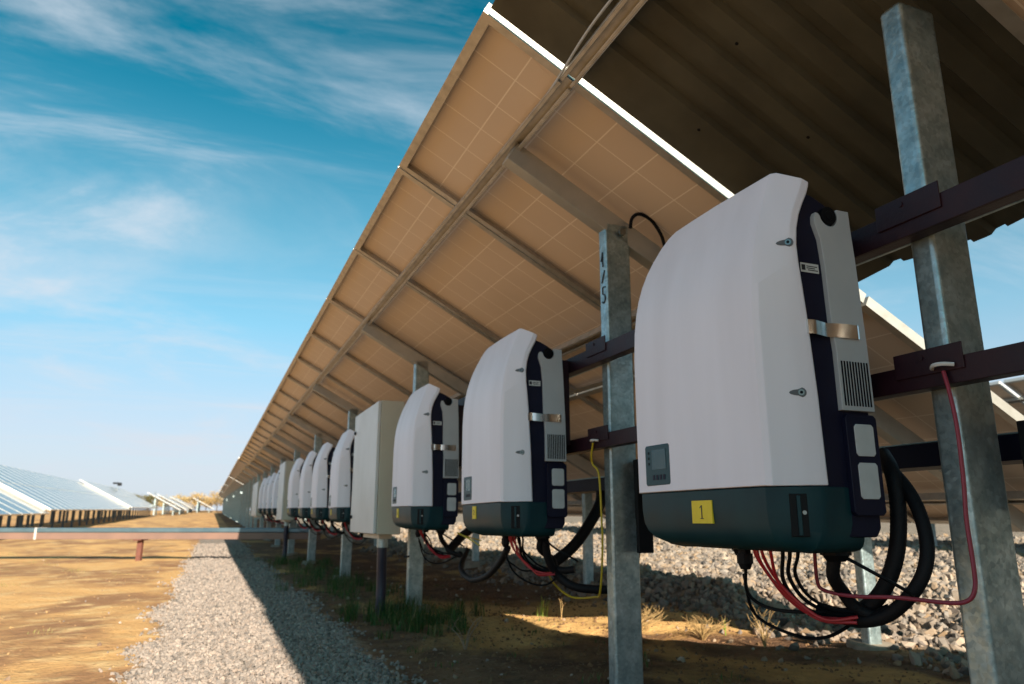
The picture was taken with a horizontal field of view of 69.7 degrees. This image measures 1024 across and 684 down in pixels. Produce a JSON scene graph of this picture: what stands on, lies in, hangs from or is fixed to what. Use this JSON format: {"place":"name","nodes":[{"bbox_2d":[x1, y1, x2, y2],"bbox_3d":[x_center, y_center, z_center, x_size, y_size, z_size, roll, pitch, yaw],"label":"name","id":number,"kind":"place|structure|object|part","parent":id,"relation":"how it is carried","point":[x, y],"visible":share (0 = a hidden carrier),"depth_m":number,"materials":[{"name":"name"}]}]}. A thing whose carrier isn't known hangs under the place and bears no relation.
{"place":"outdoors","nodes":[
{"label":"outdoors","id":0,"kind":"place"},
{"bbox_2d":[63,543,510,683],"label":"path gravel","id":1,"kind":"structure","parent":0,"point":[201,592],"depth_m":3.37,"materials":[{"name":"grey gravel"}]},
{"bbox_2d":[0,510,1023,683],"bbox_3d":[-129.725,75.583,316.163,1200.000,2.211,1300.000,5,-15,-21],"label":"ground","id":2,"kind":"structure","parent":0,"point":[81,663],"depth_m":3.73,"materials":[{"name":"soil"}]},
{"bbox_2d":[0,488,49,527],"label":"solar table","id":3,"kind":"object","parent":2,"relation":"on","point":[11,504],"visible":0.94,"depth_m":17.12,"materials":[{"name":"silver metal"}]},
{"bbox_2d":[0,465,131,527],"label":"solar table","id":4,"kind":"object","parent":2,"relation":"on","point":[53,494],"visible":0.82,"depth_m":24.73,"materials":[{"name":"silver metal"}]},
{"bbox_2d":[0,545,170,634],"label":"weeds","id":5,"kind":"object","parent":2,"relation":"on","point":[69,570],"visible":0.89,"depth_m":7.51,"materials":[{"name":"brown plant"}]},
{"bbox_2d":[0,571,174,680],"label":"sand clods","id":6,"kind":"object","parent":2,"relation":"on","point":[79,611],"visible":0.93,"depth_m":4.46,"materials":[{"name":"brown soil"}]},
{"bbox_2d":[3,551,172,680],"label":"sand pebbles","id":7,"kind":"object","parent":2,"relation":"on","point":[8,678],"visible":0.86,"depth_m":3.14,"materials":[{"name":"stone"}]},
{"bbox_2d":[80,480,157,519],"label":"solar table","id":8,"kind":"object","parent":2,"relation":"on","point":[126,498],"visible":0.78,"depth_m":43.56,"materials":[{"name":"silver metal"}]},
{"bbox_2d":[141,492,155,510],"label":"tree","id":9,"kind":"object","parent":2,"relation":"on","point":[149,498],"visible":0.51,"depth_m":131.05,"materials":[{"name":"green plant"}]},
{"bbox_2d":[0,527,321,560],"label":"cable bridge","id":10,"kind":"structure","parent":2,"relation":"on","point":[140,535],"depth_m":9.63,"materials":[{"name":"metal"}]},
{"bbox_2d":[147,492,181,514],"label":"solar table","id":11,"kind":"object","parent":2,"relation":"on","point":[165,502],"visible":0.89,"depth_m":60.47,"materials":[{"name":"silver metal"}]},
{"bbox_2d":[155,495,173,508],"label":"tree","id":12,"kind":"object","parent":2,"relation":"on","point":[160,503],"visible":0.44,"depth_m":133.14,"materials":[{"name":"yellow plant"}]},
{"bbox_2d":[157,494,188,513],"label":"solar table","id":13,"kind":"object","parent":2,"relation":"on","point":[170,500],"visible":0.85,"depth_m":70.85,"materials":[{"name":"silver metal"}]},
{"bbox_2d":[170,494,190,504],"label":"tree","id":14,"kind":"object","parent":2,"relation":"on","point":[182,498],"visible":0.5,"depth_m":133.88,"materials":[{"name":"yellow plant"}]},
{"bbox_2d":[171,497,196,512],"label":"solar table","id":15,"kind":"object","parent":2,"relation":"on","point":[190,507],"visible":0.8,"depth_m":91.78,"materials":[{"name":"silver metal"}]},
{"bbox_2d":[186,492,207,509],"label":"tree","id":16,"kind":"object","parent":2,"relation":"on","point":[193,496],"visible":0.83,"depth_m":133.10,"materials":[{"name":"yellow plant"}]},
{"bbox_2d":[194,498,212,511],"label":"solar table","id":17,"kind":"object","parent":2,"relation":"on","point":[198,505],"visible":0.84,"depth_m":96.50,"materials":[{"name":"silver metal"}]},
{"bbox_2d":[199,497,216,510],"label":"tree","id":18,"kind":"object","parent":2,"relation":"on","point":[207,503],"visible":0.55,"depth_m":136.19,"materials":[{"name":"yellow plant"}]},
{"bbox_2d":[205,490,222,510],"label":"tree","id":19,"kind":"object","parent":2,"relation":"on","point":[215,502],"visible":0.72,"depth_m":134.97,"materials":[{"name":"yellow plant"}]},
{"bbox_2d":[218,491,241,514],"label":"solar table","id":20,"kind":"object","parent":2,"relation":"on","point":[222,495],"visible":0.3,"depth_m":69.62,"materials":[{"name":"silver metal"}]},
{"bbox_2d":[221,484,253,518],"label":"solar table","id":21,"kind":"object","parent":2,"relation":"on","point":[227,490],"visible":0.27,"depth_m":50.07,"materials":[{"name":"silver metal"}]},
{"bbox_2d":[224,476,264,522],"bbox_3d":[-13.588,8.298,38.184,2.578,2.159,12.110,5,-14,-21],"label":"solar table","id":22,"kind":"object","parent":2,"relation":"on","point":[234,485],"visible":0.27,"depth_m":35.87,"materials":[{"name":"silver metal"}]},
{"bbox_2d":[229,458,305,527],"bbox_3d":[-8.845,5.699,26.587,2.578,2.164,13.120,5,-14,-21],"label":"solar table","id":23,"kind":"object","parent":2,"relation":"on","point":[245,475],"visible":0.42,"depth_m":25.50,"materials":[{"name":"silver metal"}]},
{"bbox_2d":[254,551,405,599],"bbox_3d":[-2.000,2.258,7.359,0.975,0.152,5.394,5,-14,-20],"label":"grass patch","id":24,"kind":"object","parent":2,"relation":"on","point":[321,574],"visible":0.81,"depth_m":6.24,"materials":[{"name":"green plant"}]},
{"bbox_2d":[335,590,484,639],"bbox_3d":[-0.530,1.444,3.993,0.813,0.172,1.351,5,-15,-21],"label":"grass patch","id":25,"kind":"object","parent":2,"relation":"on","point":[417,616],"visible":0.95,"depth_m":3.88,"materials":[{"name":"green plant"}]},
{"bbox_2d":[444,616,481,649],"bbox_3d":[-0.201,1.210,3.051,0.149,0.156,0.189,5,-15,-21],"label":"dry twig","id":26,"kind":"object","parent":2,"relation":"on","point":[467,642],"visible":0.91,"depth_m":3.04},
{"bbox_2d":[536,598,549,616],"bbox_3d":[0.185,1.509,4.198,0.093,0.118,0.178,5,-15,-21],"label":"grass tuft","id":27,"kind":"object","parent":2,"relation":"on","point":[542,612],"visible":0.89,"depth_m":4.19,"materials":[{"name":"green plant"}]},
{"bbox_2d":[324,584,848,683],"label":"weeds","id":28,"kind":"object","parent":2,"relation":"on","point":[557,644],"visible":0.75,"depth_m":2.96,"materials":[{"name":"green plant"}]},
{"bbox_2d":[283,559,923,683],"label":"soil pebbles","id":29,"kind":"object","parent":2,"relation":"on","point":[730,641],"visible":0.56,"depth_m":3.66,"materials":[{"name":"stone"}]},
{"bbox_2d":[299,573,958,683],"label":"soil clods","id":30,"kind":"object","parent":2,"relation":"on","point":[589,664],"visible":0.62,"depth_m":3.22,"materials":[{"name":"brown soil"}]},
{"bbox_2d":[238,3,1023,683],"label":"solar table","id":31,"kind":"object","parent":2,"relation":"on","point":[496,217],"visible":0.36,"depth_m":2.90,"materials":[{"name":"metal"}]},
{"bbox_2d":[458,397,465,404],"bbox_3d":[-1.336,0.940,6.313,0.042,0.074,7.200,5,-15,-21],"label":"mounting rail","id":32,"kind":"object","parent":31,"relation":"attached to","point":[461,401],"depth_m":3.62,"materials":[{"name":"grey metal"}]},
{"bbox_2d":[287,458,303,520],"bbox_3d":[-2.492,1.742,8.678,0.262,0.712,0.485,6,-14,-22],"label":"inverter","id":33,"kind":"object","parent":32,"relation":"attached to","point":[293,492],"visible":0.44,"depth_m":8.48,"materials":[{"name":"white plastic"}]},
{"bbox_2d":[296,517,311,530],"bbox_3d":[-2.411,2.097,8.475,0.280,0.173,0.138,-8,-16,29],"label":"cable loop","id":34,"kind":"object","parent":33,"relation":"hanging from","point":[305,523],"visible":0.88,"depth_m":8.48,"materials":[{"name":"black plastic"}]},
{"bbox_2d":[310,442,334,523],"bbox_3d":[-1.665,1.288,6.668,0.262,0.712,0.484,5,-15,-21],"label":"inverter","id":35,"kind":"object","parent":32,"relation":"attached to","point":[319,504],"visible":0.48,"depth_m":6.46,"materials":[{"name":"white plastic"}]},
{"bbox_2d":[322,520,343,537],"bbox_3d":[-1.588,1.641,6.464,0.280,0.173,0.138,-8,-16,29],"label":"cable loop","id":36,"kind":"object","parent":35,"relation":"hanging from","point":[334,527],"visible":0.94,"depth_m":6.47,"materials":[{"name":"black plastic"}]},
{"bbox_2d":[328,429,354,526],"bbox_3d":[-1.229,1.045,5.600,0.262,0.712,0.484,5,-15,-21],"label":"inverter","id":37,"kind":"object","parent":32,"relation":"attached to","point":[340,489],"visible":0.51,"depth_m":5.40,"materials":[{"name":"white plastic"}]},
{"bbox_2d":[343,522,368,544],"bbox_3d":[-1.150,1.400,5.397,0.287,0.178,0.140,-8,-16,30],"label":"cable loop","id":38,"kind":"object","parent":37,"relation":"hanging from","point":[356,537],"visible":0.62,"depth_m":5.42,"materials":[{"name":"black plastic"}]},
{"bbox_2d":[391,384,463,536],"bbox_3d":[-0.416,0.591,3.613,0.262,0.712,0.484,5,-14,-21],"label":"inverter","id":39,"kind":"object","parent":32,"relation":"attached to","point":[427,459],"visible":0.98,"depth_m":3.42,"materials":[{"name":"white plastic"}]},
{"bbox_2d":[418,530,464,563],"bbox_3d":[-0.339,0.947,3.412,0.280,0.173,0.138,-8,-16,29],"label":"cable loop","id":40,"kind":"object","parent":39,"relation":"hanging from","point":[449,550],"visible":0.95,"depth_m":3.42,"materials":[{"name":"black rubber"}]},
{"bbox_2d":[445,528,472,552],"bbox_3d":[-0.242,0.962,3.768,0.205,0.246,0.070,5,-15,-21],"label":"thick hose","id":41,"kind":"object","parent":39,"relation":"attached to","point":[453,545],"visible":0.49,"depth_m":3.74,"materials":[{"name":"black rubber"}]},
{"bbox_2d":[457,532,480,545],"bbox_3d":[-0.191,0.850,3.189,0.111,0.046,0.677,0,-14,-2],"label":"thin cable","id":42,"kind":"object","parent":39,"relation":"attached to","point":[467,537],"visible":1,"depth_m":3.15,"materials":[{"name":"yellow plastic"}]},
{"bbox_2d":[619,228,625,235],"bbox_3d":[0.370,-0.368,2.465,0.024,0.024,0.008,5,-15,-21],"label":"rafter bolt","id":43,"kind":"object","parent":31,"relation":"attached to","point":[622,231],"visible":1,"depth_m":2.46,"materials":[{"name":"silver metal"}]},
{"bbox_2d":[633,459,653,552],"bbox_3d":[0.406,0.503,2.260,0.060,0.280,0.030,5,-15,-21],"label":"cable channel","id":44,"kind":"object","parent":31,"relation":"attached to","point":[644,538],"visible":0.52,"depth_m":2.23,"materials":[{"name":"black plastic"}]},
{"bbox_2d":[629,212,665,245],"bbox_3d":[0.462,-0.380,2.487,0.146,0.108,0.027,5,-15,-21],"label":"cable","id":45,"kind":"object","parent":31,"relation":"attached to","point":[651,220],"visible":0.94,"depth_m":2.48,"materials":[{"name":"black plastic"}]},
{"bbox_2d":[458,420,1023,501],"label":"cable tray","id":46,"kind":"object","parent":31,"relation":"attached to","point":[919,456],"visible":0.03,"depth_m":1.46,"materials":[{"name":"metal"}]},
{"bbox_2d":[553,491,604,565],"bbox_3d":[0.249,0.649,2.623,0.231,0.298,0.085,5,-15,-21],"label":"thick hose","id":47,"kind":"object","parent":46,"relation":"hanging from","point":[574,545],"visible":0.73,"depth_m":2.59,"materials":[{"name":"black rubber"}]},
{"bbox_3d":[-1.336,1.209,6.248,0.041,0.065,7.200,5,-15,-21],"label":"rail","id":48,"kind":"object","parent":31,"relation":"attached to","visible":0},
{"bbox_2d":[298,451,316,521],"bbox_3d":[-2.059,1.506,7.636,0.262,0.712,0.484,5,-14,-20],"label":"inverter","id":49,"kind":"object","parent":48,"relation":"attached to","point":[304,501],"visible":0.39,"depth_m":7.43,"materials":[{"name":"white plastic"}]},
{"bbox_2d":[307,519,325,534],"bbox_3d":[-1.984,1.863,7.435,0.287,0.178,0.140,-8,-16,30],"label":"cable loop","id":50,"kind":"object","parent":49,"relation":"hanging from","point":[314,527],"visible":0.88,"depth_m":7.44,"materials":[{"name":"black plastic"}]},
{"bbox_2d":[350,400,404,538],"bbox_3d":[-0.799,0.807,4.544,0.265,0.780,0.750,5,-15,-21],"label":"cabinet","id":51,"kind":"object","parent":48,"relation":"attached to","point":[376,424],"visible":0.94,"depth_m":4.26,"materials":[{"name":"beige metal"}]},
{"bbox_3d":[-0.908,0.785,4.505,0.031,0.747,0.744,5,-15,-21],"label":"door","id":52,"kind":"part","parent":51,"relation":"part of","materials":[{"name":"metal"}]},
{"bbox_2d":[375,539,387,615],"bbox_3d":[-0.745,1.361,4.176,0.064,0.474,0.071,5,-15,-21],"label":"ground conduit","id":53,"kind":"object","parent":51,"relation":"attached to","point":[382,545],"visible":0.85,"depth_m":4.17,"materials":[{"name":"black"}]},
{"bbox_3d":[-4.450,2.938,13.857,0.041,0.065,9.400,5,-15,-21],"label":"rail","id":54,"kind":"object","parent":31,"relation":"attached to","visible":0},
{"bbox_2d":[251,481,262,516],"bbox_3d":[-5.460,3.428,15.926,0.265,0.725,1.900,5,-15,-21],"label":"cabinet","id":55,"kind":"object","parent":54,"relation":"attached to","point":[255,498],"visible":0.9,"depth_m":15.33,"materials":[{"name":"beige metal"}]},
{"bbox_3d":[-5.569,3.406,15.887,0.031,0.692,1.894,5,-15,-21],"label":"door","id":56,"kind":"part","parent":55,"relation":"part of","materials":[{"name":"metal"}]},
{"bbox_2d":[266,473,276,516],"bbox_3d":[-3.898,2.527,12.121,0.262,0.712,0.484,5,-15,-21],"label":"inverter","id":57,"kind":"object","parent":54,"relation":"attached to","point":[269,496],"visible":0.3,"depth_m":11.92,"materials":[{"name":"white plastic"}]},
{"bbox_3d":[-4.450,2.669,13.921,0.041,0.074,9.400,5,-15,-21],"label":"rail","id":58,"kind":"object","parent":31,"relation":"attached to","visible":0},
{"bbox_2d":[258,478,266,515],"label":"inverter","id":59,"kind":"object","parent":58,"relation":"attached to","point":[260,499],"visible":0.22,"depth_m":14.00,"materials":[{"name":"white plastic"}]},
{"bbox_2d":[262,475,271,516],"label":"inverter","id":60,"kind":"object","parent":58,"relation":"attached to","point":[265,495],"visible":0.22,"depth_m":12.96,"materials":[{"name":"white plastic"}]},
{"bbox_2d":[271,470,279,515],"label":"inverter","id":61,"kind":"object","parent":58,"relation":"attached to","point":[274,497],"visible":0.23,"depth_m":10.87,"materials":[{"name":"white plastic"}]},
{"bbox_2d":[276,461,295,521],"bbox_3d":[-3.014,2.037,9.956,0.265,0.780,0.800,5,-15,-21],"label":"cabinet","id":62,"kind":"object","parent":58,"relation":"attached to","point":[286,467],"visible":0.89,"depth_m":9.63,"materials":[{"name":"beige metal"}]},
{"bbox_3d":[-3.122,2.014,9.917,0.031,0.747,0.794,5,-15,-21],"label":"door","id":63,"kind":"part","parent":62,"relation":"part of","materials":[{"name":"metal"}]},
{"bbox_2d":[282,522,288,560],"bbox_3d":[-2.954,2.618,9.567,0.064,0.535,0.071,5,-15,-21],"label":"ground conduit","id":64,"kind":"object","parent":62,"relation":"attached to","point":[285,537],"visible":0.89,"depth_m":9.56,"materials":[{"name":"black"}]},
{"bbox_2d":[607,605,664,627],"bbox_3d":[0.616,1.347,3.554,0.269,0.142,0.308,5,-15,-21],"label":"dry weed","id":65,"kind":"object","parent":2,"relation":"on","point":[643,620],"visible":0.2,"depth_m":3.54,"materials":[{"name":"plant"}]},
{"bbox_2d":[298,521,1023,678],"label":"rubble stones","id":66,"kind":"object","parent":2,"relation":"on","point":[668,563],"visible":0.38,"depth_m":4.81,"materials":[{"name":"grey stone"}]},
{"bbox_2d":[674,615,730,640],"bbox_3d":[0.879,1.323,3.391,0.241,0.122,0.224,5,-15,-21],"label":"dry weed","id":67,"kind":"object","parent":2,"relation":"on","point":[702,636],"visible":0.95,"depth_m":3.38,"materials":[{"name":"plant"}]},
{"bbox_2d":[747,604,778,646],"bbox_3d":[1.072,1.219,3.142,0.135,0.188,0.115,-6,-15,23],"label":"dry weed","id":68,"kind":"object","parent":2,"relation":"on","point":[763,636],"visible":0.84,"depth_m":3.14,"materials":[{"name":"plant"}]},
{"bbox_2d":[603,377,1023,545],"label":"solar table","id":69,"kind":"object","parent":2,"relation":"on","point":[1006,394],"depth_m":7.66,"materials":[{"name":"silver metal"}]},
{"bbox_2d":[881,0,1023,683],"bbox_3d":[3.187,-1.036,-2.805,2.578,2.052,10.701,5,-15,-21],"label":"metal post","id":70,"kind":"object","parent":2,"relation":"on","point":[992,614],"visible":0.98,"depth_m":1.26,"materials":[{"name":"metal"}]},
{"bbox_2d":[559,0,647,87],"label":"support purlin","id":71,"kind":"object","parent":70,"relation":"on","point":[615,22],"visible":1,"depth_m":1.87,"materials":[{"name":"metal"}]},
{"bbox_2d":[526,0,611,126],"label":"thin cable","id":72,"kind":"object","parent":71,"relation":"attached to","point":[585,33],"visible":0.81,"depth_m":1.91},
{"bbox_2d":[491,0,1023,281],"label":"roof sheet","id":73,"kind":"object","parent":71,"relation":"on","point":[734,97],"visible":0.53,"depth_m":1.80,"materials":[{"name":"metal"}]},
{"bbox_2d":[566,341,1023,455],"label":"mounting rail","id":74,"kind":"object","parent":70,"relation":"attached to","point":[911,373],"visible":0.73,"depth_m":1.24,"materials":[{"name":"brown metal"}]},
{"bbox_2d":[549,442,603,598],"bbox_3d":[0.218,0.592,2.405,0.113,0.493,0.326,8,-16,-30],"label":"thin cable","id":75,"kind":"object","parent":74,"relation":"hanging from","point":[602,539],"visible":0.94,"depth_m":2.29,"materials":[{"name":"yellow plastic"}]},
{"bbox_2d":[930,362,953,370],"bbox_3d":[0.700,0.038,1.203,0.019,0.008,0.045,5,-15,-21],"label":"wire clip","id":76,"kind":"object","parent":74,"relation":"attached to","point":[933,365],"visible":1,"depth_m":1.19,"materials":[{"name":"grey metal"}]},
{"bbox_2d":[567,155,1023,376],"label":"mounting rail","id":77,"kind":"object","parent":70,"relation":"attached to","point":[921,212],"visible":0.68,"depth_m":1.28,"materials":[{"name":"brown metal"}]},
{"bbox_2d":[461,329,569,546],"bbox_3d":[0.008,0.349,2.577,0.262,0.712,0.484,5,-15,-21],"label":"inverter","id":78,"kind":"object","parent":77,"relation":"attached to","point":[516,430],"visible":0.98,"depth_m":2.39,"materials":[{"name":"white plastic"}]},
{"bbox_2d":[458,546,510,582],"bbox_3d":[-0.146,0.906,3.035,0.080,0.172,1.269,2,-14,-9],"label":"thick hose","id":79,"kind":"object","parent":78,"relation":"attached to","point":[497,565],"visible":0.98,"depth_m":2.77,"materials":[{"name":"black rubber"}]},
{"bbox_2d":[505,536,578,585],"bbox_3d":[0.088,0.703,2.374,0.287,0.178,0.140,-8,-16,30],"label":"cable loop","id":80,"kind":"object","parent":78,"relation":"hanging from","point":[520,552],"visible":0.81,"depth_m":2.38,"materials":[{"name":"black rubber"}]},
{"bbox_2d":[542,539,639,593],"bbox_3d":[0.267,0.639,2.397,0.366,0.344,0.095,4,-14,-15],"label":"thick hose","id":81,"kind":"object","parent":78,"relation":"hanging from","point":[563,580],"visible":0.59,"depth_m":2.34,"materials":[{"name":"black rubber"}]},
{"bbox_2d":[634,173,886,568],"bbox_3d":[0.462,0.082,1.474,0.262,0.712,0.484,5,-15,-21],"label":"inverter","id":82,"kind":"object","parent":77,"relation":"attached to","point":[756,427],"visible":1,"depth_m":1.30,"materials":[{"name":"plastic"}]},
{"bbox_2d":[742,448,934,639],"bbox_3d":[0.575,0.358,1.314,0.293,0.344,0.214,0,-14,-1],"label":"cable loop","id":83,"kind":"object","parent":82,"relation":"hanging from","point":[870,613],"visible":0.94,"depth_m":1.27,"materials":[{"name":"black rubber"}]},
{"bbox_2d":[813,370,977,604],"bbox_3d":[0.610,0.241,1.226,0.063,0.366,0.272,12,-18,-40],"label":"thin cable","id":84,"kind":"object","parent":82,"relation":"hanging from","point":[971,597],"visible":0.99,"depth_m":1.14,"materials":[{"name":"red plastic"}]},
{"bbox_2d":[569,199,1023,378],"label":"pipe","id":85,"kind":"object","parent":70,"relation":"attached to","point":[983,215],"visible":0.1,"depth_m":1.49,"materials":[{"name":"metal"}]},
{"bbox_2d":[0,0,1023,510],"label":"sky","id":86,"kind":"structure","parent":0,"point":[186,186],"materials":[{"name":"blue"}]}
]}

